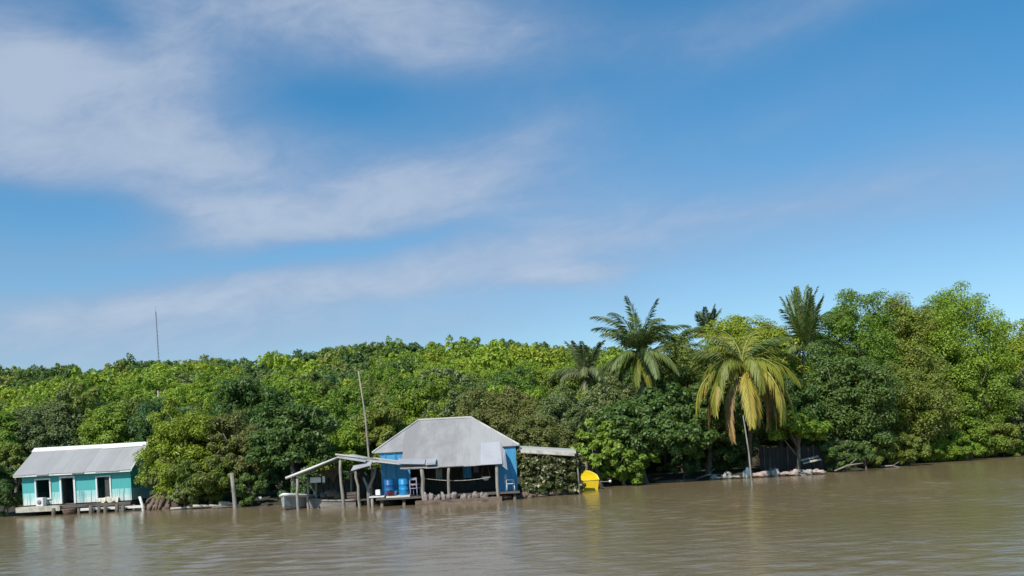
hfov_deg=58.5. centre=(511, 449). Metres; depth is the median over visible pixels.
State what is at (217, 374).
hillside tree
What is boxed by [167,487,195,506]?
bush
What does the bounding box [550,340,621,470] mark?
palm tree
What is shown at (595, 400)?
waterside tree
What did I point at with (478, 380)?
hillside tree
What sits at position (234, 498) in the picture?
shore post
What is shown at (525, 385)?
hillside tree
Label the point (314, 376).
hillside tree
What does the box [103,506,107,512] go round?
mooring stump
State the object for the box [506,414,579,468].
bush
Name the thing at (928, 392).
waterside tree
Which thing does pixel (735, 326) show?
waterside tree
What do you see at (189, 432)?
waterside tree
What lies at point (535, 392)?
hillside tree
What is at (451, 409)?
hillside tree
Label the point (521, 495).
stone bank
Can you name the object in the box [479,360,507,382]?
hillside tree
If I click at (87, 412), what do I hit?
hillside tree
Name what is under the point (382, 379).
hillside tree
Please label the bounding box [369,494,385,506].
jetty
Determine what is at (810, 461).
plank
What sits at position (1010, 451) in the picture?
bush
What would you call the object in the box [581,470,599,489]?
yellow boat
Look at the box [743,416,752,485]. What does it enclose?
stake
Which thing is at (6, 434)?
mangrove tree
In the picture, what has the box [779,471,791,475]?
rock
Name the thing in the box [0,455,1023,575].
water
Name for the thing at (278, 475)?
bush
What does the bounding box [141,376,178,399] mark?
hillside tree
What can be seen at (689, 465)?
bush
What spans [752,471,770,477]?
rock
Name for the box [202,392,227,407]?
hillside tree
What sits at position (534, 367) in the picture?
hillside tree
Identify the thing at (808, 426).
tree
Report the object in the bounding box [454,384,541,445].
waterside tree
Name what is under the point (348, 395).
hillside tree
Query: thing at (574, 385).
hillside tree
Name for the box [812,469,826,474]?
rock
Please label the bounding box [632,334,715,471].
waterside tree
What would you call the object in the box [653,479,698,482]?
mud bar
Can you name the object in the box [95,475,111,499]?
window
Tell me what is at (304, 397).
hillside tree
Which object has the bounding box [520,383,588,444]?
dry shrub
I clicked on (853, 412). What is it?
waterside tree
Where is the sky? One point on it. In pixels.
(262, 176)
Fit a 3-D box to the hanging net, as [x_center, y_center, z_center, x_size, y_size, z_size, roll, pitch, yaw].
[-11.219,1.592,56.619,1.198,1.168,0.146,-3,0,0]
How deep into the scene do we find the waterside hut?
65.12 m
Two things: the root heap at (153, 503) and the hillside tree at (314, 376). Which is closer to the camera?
the root heap at (153, 503)
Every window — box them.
[34,478,51,499]
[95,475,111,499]
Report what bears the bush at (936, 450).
on the ground
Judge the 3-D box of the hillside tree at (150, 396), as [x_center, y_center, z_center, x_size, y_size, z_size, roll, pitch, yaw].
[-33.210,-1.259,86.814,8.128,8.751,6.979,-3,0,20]
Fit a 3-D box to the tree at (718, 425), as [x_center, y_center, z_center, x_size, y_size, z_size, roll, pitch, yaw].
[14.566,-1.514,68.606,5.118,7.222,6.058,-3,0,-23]
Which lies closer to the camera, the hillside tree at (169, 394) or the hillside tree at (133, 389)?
the hillside tree at (169, 394)
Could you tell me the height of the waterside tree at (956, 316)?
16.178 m
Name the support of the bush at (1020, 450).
on the ground
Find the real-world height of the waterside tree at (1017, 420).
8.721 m
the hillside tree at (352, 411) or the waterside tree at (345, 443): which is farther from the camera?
the hillside tree at (352, 411)
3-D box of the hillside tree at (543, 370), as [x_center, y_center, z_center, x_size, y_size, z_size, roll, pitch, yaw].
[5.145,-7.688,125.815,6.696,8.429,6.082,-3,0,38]
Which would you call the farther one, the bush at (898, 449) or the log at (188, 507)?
the bush at (898, 449)
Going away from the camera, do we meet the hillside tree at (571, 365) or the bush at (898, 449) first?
the bush at (898, 449)
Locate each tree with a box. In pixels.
[0,399,14,412]
[0,401,36,417]
[0,405,27,485]
[8,390,85,454]
[24,392,63,405]
[29,380,111,444]
[60,402,153,445]
[72,395,102,414]
[77,379,121,404]
[107,397,130,412]
[110,375,157,399]
[112,396,173,445]
[126,391,189,409]
[126,397,198,458]
[131,396,242,502]
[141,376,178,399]
[143,391,184,402]
[151,377,182,391]
[165,378,226,396]
[172,386,204,405]
[175,404,210,413]
[180,386,224,409]
[192,375,223,390]
[193,366,239,384]
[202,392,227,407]
[204,410,268,489]
[205,375,297,454]
[220,376,253,394]
[245,401,342,492]
[260,366,297,385]
[260,374,288,390]
[269,379,326,461]
[273,386,338,416]
[287,370,337,404]
[304,413,373,472]
[318,385,373,420]
[322,398,362,421]
[325,381,379,419]
[339,394,408,469]
[350,371,388,387]
[358,372,403,401]
[366,381,382,395]
[369,363,402,379]
[370,378,443,417]
[388,374,466,423]
[403,374,420,384]
[406,391,475,424]
[414,358,459,380]
[418,367,475,399]
[419,389,485,423]
[453,382,499,405]
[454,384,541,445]
[459,366,485,380]
[468,370,494,383]
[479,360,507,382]
[480,366,537,385]
[482,384,545,473]
[493,374,551,400]
[497,368,532,379]
[519,359,548,375]
[524,362,565,386]
[539,369,570,393]
[545,359,579,374]
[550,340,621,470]
[553,376,619,471]
[567,417,626,485]
[578,361,624,388]
[580,366,641,439]
[584,382,719,483]
[590,295,690,471]
[599,355,632,371]
[616,368,632,383]
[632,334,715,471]
[646,326,706,456]
[678,382,745,473]
[683,303,722,363]
[686,326,801,467]
[702,313,815,464]
[733,360,832,460]
[752,284,851,450]
[766,405,832,468]
[800,340,908,457]
[808,288,904,436]
[862,291,955,436]
[862,343,966,463]
[894,281,1023,421]
[914,346,1023,458]
[978,366,1023,454]
[990,318,1023,374]
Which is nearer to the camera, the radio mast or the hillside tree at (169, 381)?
the hillside tree at (169, 381)
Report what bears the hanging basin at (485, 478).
hanging from the stilt house
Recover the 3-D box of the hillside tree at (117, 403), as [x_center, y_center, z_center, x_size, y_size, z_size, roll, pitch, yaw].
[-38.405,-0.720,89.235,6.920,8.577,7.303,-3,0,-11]
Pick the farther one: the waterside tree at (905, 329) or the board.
the waterside tree at (905, 329)
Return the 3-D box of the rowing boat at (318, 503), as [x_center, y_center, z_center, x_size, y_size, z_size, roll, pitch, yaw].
[-10.851,3.245,55.400,3.077,0.775,1.295,-3,0,2]
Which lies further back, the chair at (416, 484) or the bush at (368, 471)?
the bush at (368, 471)
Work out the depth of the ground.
68.16 m
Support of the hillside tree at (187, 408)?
on the ground
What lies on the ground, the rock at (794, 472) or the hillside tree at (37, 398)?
the hillside tree at (37, 398)
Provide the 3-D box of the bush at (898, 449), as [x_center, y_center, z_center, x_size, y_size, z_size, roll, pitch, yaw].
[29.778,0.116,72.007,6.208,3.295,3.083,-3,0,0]
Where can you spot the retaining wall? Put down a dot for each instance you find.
(455, 501)
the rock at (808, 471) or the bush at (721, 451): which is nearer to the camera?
the rock at (808, 471)
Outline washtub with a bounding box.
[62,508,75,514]
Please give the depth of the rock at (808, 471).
64.83 m
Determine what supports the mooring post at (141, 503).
on the ground
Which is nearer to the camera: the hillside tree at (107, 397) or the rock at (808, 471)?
the rock at (808, 471)
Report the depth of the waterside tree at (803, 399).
69.41 m
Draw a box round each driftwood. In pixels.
[697,468,719,478]
[834,458,862,471]
[879,462,897,466]
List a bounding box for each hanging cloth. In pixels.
[435,469,441,478]
[463,466,471,477]
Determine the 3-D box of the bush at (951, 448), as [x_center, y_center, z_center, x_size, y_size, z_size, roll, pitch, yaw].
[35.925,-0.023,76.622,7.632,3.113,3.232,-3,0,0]
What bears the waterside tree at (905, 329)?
on the ground
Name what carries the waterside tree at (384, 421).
on the ground
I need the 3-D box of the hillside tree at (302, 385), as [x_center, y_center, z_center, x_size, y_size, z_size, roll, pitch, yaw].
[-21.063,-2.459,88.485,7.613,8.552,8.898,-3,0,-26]
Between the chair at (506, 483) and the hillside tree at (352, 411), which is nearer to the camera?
the chair at (506, 483)
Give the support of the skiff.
on the water
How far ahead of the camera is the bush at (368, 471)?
58.95 m
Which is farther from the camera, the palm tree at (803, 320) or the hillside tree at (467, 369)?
the hillside tree at (467, 369)
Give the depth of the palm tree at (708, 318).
87.57 m
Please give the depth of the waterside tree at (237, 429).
63.66 m
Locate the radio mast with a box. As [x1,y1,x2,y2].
[155,307,158,359]
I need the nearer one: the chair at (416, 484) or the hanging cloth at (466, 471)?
the chair at (416, 484)
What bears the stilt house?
on the ground
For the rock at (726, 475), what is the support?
in the water
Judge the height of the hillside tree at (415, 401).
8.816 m
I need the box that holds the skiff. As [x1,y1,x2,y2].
[279,493,318,509]
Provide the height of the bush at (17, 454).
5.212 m
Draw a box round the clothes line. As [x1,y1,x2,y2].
[425,477,489,480]
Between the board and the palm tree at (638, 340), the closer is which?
the board
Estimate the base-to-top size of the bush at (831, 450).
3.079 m
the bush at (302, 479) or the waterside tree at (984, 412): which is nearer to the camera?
the bush at (302, 479)
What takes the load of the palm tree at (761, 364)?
on the ground
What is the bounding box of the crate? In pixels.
[347,492,356,499]
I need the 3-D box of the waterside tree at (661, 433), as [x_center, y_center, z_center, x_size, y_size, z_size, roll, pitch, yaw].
[9.867,-0.866,65.070,9.344,7.641,7.807,-3,0,0]
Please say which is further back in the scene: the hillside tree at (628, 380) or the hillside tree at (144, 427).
the hillside tree at (628, 380)
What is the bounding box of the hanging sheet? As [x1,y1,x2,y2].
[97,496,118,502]
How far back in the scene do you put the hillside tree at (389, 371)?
134.72 m
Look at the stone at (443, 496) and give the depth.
52.40 m
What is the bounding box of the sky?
[0,0,1023,372]
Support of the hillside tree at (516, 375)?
on the ground
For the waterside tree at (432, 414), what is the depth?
74.92 m
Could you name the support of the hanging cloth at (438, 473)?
hanging from the stilt house
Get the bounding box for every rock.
[709,475,719,479]
[720,471,732,478]
[742,467,749,477]
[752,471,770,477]
[770,468,779,476]
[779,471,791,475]
[790,469,801,475]
[800,469,813,474]
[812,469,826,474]
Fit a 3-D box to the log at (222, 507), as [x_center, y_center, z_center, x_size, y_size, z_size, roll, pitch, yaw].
[-19.354,3.859,61.428,1.548,0.178,0.184,-3,0,-16]
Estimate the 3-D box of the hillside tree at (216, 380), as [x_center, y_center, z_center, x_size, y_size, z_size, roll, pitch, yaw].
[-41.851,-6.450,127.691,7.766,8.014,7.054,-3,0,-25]
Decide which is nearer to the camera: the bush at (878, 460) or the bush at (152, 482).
the bush at (152, 482)
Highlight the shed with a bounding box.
[285,454,381,510]
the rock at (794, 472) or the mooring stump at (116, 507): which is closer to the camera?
the mooring stump at (116, 507)
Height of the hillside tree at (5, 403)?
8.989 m
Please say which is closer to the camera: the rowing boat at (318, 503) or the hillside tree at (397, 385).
the rowing boat at (318, 503)
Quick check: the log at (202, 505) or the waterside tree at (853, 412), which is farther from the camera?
the waterside tree at (853, 412)
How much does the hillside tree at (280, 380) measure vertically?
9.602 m
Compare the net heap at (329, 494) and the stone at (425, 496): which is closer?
the stone at (425, 496)
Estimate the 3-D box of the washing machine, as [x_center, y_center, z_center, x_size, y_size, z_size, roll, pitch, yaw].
[-33.287,3.691,64.630,0.520,0.608,0.540,-3,0,0]
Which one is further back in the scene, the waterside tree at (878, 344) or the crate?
the waterside tree at (878, 344)
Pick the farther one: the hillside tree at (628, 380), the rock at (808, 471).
the hillside tree at (628, 380)
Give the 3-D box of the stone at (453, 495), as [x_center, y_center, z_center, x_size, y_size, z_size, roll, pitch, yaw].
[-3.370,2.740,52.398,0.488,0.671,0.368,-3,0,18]
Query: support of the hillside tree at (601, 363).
on the ground
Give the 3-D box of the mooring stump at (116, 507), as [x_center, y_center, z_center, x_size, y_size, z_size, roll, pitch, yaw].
[-27.505,4.516,63.704,0.296,1.465,0.272,-3,0,0]
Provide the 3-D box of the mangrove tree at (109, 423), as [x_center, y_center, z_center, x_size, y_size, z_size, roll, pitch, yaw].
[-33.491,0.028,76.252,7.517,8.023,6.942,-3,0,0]
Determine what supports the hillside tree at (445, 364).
on the ground
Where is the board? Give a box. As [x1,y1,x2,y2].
[310,476,324,482]
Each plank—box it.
[80,505,140,510]
[801,455,818,460]
[803,458,820,463]
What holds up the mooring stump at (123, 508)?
in the water
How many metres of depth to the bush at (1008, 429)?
78.79 m
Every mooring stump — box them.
[89,505,92,513]
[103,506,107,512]
[115,504,118,511]
[121,505,125,511]
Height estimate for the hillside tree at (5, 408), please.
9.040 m
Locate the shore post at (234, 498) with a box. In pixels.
[230,473,236,507]
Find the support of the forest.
on the ground
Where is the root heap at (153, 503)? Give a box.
[140,490,182,510]
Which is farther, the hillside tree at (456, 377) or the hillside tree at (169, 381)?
the hillside tree at (169, 381)
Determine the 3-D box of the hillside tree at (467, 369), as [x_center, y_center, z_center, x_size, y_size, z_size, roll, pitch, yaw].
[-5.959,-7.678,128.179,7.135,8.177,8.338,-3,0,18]
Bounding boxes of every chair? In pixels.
[409,477,420,496]
[504,475,514,490]
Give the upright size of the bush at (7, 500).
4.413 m
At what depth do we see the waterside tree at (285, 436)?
61.57 m
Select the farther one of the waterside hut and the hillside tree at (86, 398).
the hillside tree at (86, 398)
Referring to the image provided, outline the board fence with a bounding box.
[759,445,837,470]
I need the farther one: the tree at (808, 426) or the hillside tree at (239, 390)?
the hillside tree at (239, 390)
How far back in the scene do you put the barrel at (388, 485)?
53.45 m
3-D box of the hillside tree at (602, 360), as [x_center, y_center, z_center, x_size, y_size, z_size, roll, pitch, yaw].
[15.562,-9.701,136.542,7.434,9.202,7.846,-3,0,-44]
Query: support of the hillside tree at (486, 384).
on the ground
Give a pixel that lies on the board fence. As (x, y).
(768, 462)
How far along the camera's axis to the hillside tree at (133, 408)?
80.27 m
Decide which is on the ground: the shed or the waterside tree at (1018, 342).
the waterside tree at (1018, 342)
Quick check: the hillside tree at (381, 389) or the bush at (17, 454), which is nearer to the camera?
the bush at (17, 454)
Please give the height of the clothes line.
0.271 m
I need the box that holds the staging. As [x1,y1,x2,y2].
[345,498,366,504]
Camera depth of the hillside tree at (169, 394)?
114.90 m
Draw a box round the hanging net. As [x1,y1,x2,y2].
[321,466,338,484]
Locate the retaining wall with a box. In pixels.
[415,496,501,505]
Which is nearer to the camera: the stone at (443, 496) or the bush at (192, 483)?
the stone at (443, 496)
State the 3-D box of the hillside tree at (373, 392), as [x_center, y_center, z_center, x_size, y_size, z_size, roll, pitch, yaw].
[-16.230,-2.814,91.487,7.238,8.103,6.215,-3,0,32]
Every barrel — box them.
[384,479,394,495]
[398,478,408,494]
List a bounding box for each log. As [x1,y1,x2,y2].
[170,506,207,509]
[193,504,224,507]
[212,506,232,508]
[218,501,232,505]
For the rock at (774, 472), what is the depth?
64.89 m
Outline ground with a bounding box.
[0,437,1023,515]
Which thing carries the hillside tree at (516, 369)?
on the ground
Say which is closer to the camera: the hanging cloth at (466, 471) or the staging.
the staging
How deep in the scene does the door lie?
65.48 m
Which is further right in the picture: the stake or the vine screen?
the stake
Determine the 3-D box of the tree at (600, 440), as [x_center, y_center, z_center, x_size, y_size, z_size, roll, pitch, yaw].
[5.985,0.247,62.732,3.899,4.970,3.076,-3,0,-38]
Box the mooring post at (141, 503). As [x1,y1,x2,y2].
[138,496,144,510]
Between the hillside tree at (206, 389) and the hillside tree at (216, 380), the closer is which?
the hillside tree at (206, 389)
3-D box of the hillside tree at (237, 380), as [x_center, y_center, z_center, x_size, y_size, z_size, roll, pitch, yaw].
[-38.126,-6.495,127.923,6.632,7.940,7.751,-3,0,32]
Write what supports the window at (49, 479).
in the waterside hut
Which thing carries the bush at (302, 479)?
on the ground
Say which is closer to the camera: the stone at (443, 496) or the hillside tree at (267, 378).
the stone at (443, 496)
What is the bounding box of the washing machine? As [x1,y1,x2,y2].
[36,497,46,505]
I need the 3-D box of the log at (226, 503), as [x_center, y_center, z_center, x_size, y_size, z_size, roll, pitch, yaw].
[-19.584,3.710,62.636,1.024,0.430,0.375,-3,0,-26]
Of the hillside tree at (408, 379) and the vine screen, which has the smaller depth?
the vine screen
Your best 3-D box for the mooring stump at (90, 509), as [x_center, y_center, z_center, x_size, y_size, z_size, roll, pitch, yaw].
[-29.324,4.614,63.704,0.296,1.460,0.272,-3,0,0]
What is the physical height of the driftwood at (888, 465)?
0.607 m
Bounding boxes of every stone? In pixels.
[423,492,428,500]
[428,493,434,499]
[441,492,445,499]
[450,492,456,498]
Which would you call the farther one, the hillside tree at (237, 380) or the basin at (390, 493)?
the hillside tree at (237, 380)
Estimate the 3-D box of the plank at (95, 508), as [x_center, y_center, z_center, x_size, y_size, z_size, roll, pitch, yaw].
[-28.046,4.083,64.050,4.300,0.180,0.200,-3,0,0]
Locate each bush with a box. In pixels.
[0,443,29,507]
[0,465,22,516]
[142,452,177,496]
[164,455,254,504]
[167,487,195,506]
[231,472,266,506]
[257,464,304,491]
[277,466,366,498]
[346,463,380,501]
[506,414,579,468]
[589,443,660,485]
[656,455,701,478]
[680,433,759,470]
[819,438,876,471]
[843,446,883,468]
[855,430,931,466]
[903,448,941,459]
[916,430,986,461]
[948,422,1023,457]
[1002,433,1023,455]
[1014,430,1023,453]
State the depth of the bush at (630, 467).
62.65 m
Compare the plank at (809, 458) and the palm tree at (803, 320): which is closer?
the plank at (809, 458)
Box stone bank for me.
[500,490,578,499]
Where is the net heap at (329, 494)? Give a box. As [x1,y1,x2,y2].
[320,489,340,499]
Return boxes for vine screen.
[517,453,585,494]
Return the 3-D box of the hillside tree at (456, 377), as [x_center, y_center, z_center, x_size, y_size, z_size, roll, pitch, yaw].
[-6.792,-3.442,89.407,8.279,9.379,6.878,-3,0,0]
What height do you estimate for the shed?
4.121 m
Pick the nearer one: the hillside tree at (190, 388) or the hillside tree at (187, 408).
the hillside tree at (187, 408)
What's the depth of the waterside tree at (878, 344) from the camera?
78.58 m
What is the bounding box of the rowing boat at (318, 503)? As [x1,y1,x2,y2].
[309,498,357,507]
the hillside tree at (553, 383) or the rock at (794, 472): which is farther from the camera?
the hillside tree at (553, 383)
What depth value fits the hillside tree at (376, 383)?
118.48 m
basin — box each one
[386,492,394,495]
[481,465,489,480]
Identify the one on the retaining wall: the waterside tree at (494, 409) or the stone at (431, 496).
the stone at (431, 496)
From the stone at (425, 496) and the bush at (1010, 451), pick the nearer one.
the stone at (425, 496)
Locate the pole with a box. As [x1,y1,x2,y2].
[358,371,375,484]
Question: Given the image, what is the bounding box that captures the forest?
[0,334,1022,436]
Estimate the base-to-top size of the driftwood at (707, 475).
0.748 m
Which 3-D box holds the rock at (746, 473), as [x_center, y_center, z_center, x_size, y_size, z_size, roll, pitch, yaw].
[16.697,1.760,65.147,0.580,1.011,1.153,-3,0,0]
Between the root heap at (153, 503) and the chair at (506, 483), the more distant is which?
the root heap at (153, 503)
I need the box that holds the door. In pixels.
[63,478,69,502]
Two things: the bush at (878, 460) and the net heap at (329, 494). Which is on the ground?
the bush at (878, 460)
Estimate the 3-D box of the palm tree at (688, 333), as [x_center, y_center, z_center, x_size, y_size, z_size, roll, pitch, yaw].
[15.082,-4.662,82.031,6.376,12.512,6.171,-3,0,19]
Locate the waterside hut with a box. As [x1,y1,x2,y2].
[13,442,161,513]
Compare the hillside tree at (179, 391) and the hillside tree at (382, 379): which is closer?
the hillside tree at (179, 391)
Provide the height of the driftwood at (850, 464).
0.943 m
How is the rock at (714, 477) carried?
in the water
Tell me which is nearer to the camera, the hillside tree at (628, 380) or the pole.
the pole
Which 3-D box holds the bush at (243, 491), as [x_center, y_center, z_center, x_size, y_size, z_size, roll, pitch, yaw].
[-17.702,2.834,61.492,2.322,2.653,2.221,-3,0,0]
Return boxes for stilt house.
[371,416,580,506]

